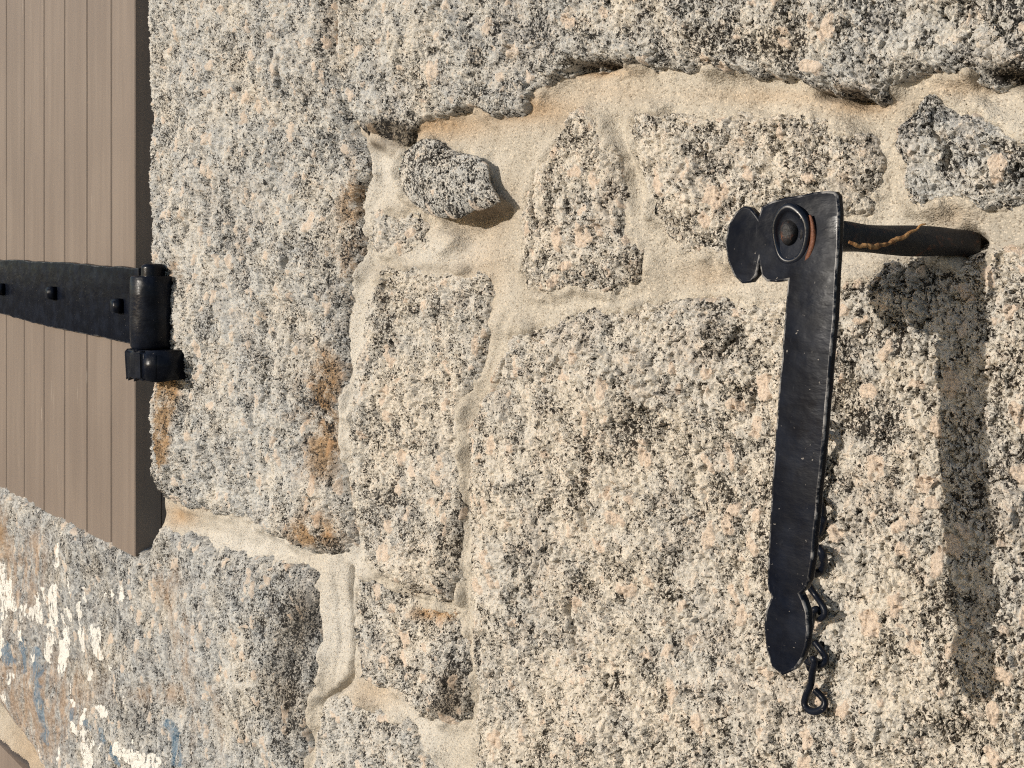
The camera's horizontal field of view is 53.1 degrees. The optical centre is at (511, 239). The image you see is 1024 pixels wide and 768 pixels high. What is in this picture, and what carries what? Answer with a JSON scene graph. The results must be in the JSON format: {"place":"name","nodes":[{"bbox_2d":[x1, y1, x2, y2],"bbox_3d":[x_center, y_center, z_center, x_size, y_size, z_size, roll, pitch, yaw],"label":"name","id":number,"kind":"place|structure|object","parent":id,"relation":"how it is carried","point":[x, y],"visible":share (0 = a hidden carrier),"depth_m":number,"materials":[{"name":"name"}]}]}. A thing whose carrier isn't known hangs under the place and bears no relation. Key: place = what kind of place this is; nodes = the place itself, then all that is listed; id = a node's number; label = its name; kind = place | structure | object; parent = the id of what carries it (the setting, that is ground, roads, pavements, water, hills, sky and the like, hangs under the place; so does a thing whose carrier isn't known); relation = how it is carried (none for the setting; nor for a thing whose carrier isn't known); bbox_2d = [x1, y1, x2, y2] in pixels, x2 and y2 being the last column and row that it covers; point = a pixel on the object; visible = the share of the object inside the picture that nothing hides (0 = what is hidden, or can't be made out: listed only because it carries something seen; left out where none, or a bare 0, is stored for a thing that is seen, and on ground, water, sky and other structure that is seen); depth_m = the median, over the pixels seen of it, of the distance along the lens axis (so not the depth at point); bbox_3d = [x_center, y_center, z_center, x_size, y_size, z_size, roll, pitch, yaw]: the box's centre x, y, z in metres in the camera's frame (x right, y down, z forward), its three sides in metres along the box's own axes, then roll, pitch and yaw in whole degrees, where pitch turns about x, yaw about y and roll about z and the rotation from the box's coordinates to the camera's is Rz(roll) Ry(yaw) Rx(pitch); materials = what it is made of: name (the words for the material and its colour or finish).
{"place":"outdoors","nodes":[
{"label":"outdoors","id":0,"kind":"place"},
{"bbox_2d":[0,740,29,767],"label":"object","id":1,"kind":"object","parent":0,"point":[9,758],"depth_m":1.42,"materials":[{"name":"beige concrete"}]},
{"bbox_2d":[0,0,1023,767],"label":"stone wall","id":2,"kind":"structure","parent":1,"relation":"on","point":[462,422],"depth_m":0.68,"materials":[{"name":"stone"}]},
{"bbox_2d":[0,0,172,556],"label":"window shutter","id":3,"kind":"object","parent":2,"relation":"attached to","point":[84,304],"depth_m":1.24,"materials":[{"name":"beige paint"}]},
{"bbox_2d":[125,264,185,381],"bbox_3d":[-0.360,0.084,1.045,0.050,0.119,0.070,0,0,-44],"label":"hinge pintle","id":4,"kind":"object","parent":2,"relation":"attached to","point":[160,365],"visible":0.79,"depth_m":1.02,"materials":[{"name":"black metal"}]},
{"bbox_2d":[725,191,980,674],"bbox_3d":[0.167,0.080,0.462,0.126,0.203,0.064,0,0,-10],"label":"shutter holdback","id":5,"kind":"object","parent":2,"relation":"attached to","point":[800,244],"visible":0.96,"depth_m":0.44,"materials":[{"name":"black metal"}]},
{"bbox_2d":[801,450,828,714],"bbox_3d":[0.158,0.168,0.547,0.015,0.157,0.055,0,0,6],"label":"hook chain","id":6,"kind":"object","parent":5,"relation":"hanging from","point":[820,612],"visible":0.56,"depth_m":0.53,"materials":[{"name":"black metal"}]},
{"bbox_2d":[848,223,925,249],"bbox_3d":[0.164,-0.002,0.449,0.043,0.012,0.004,0,0,-24],"label":"dry stem","id":7,"kind":"object","parent":5,"relation":"on","point":[876,246],"visible":1,"depth_m":0.45,"materials":[{"name":"plant"}]}
]}

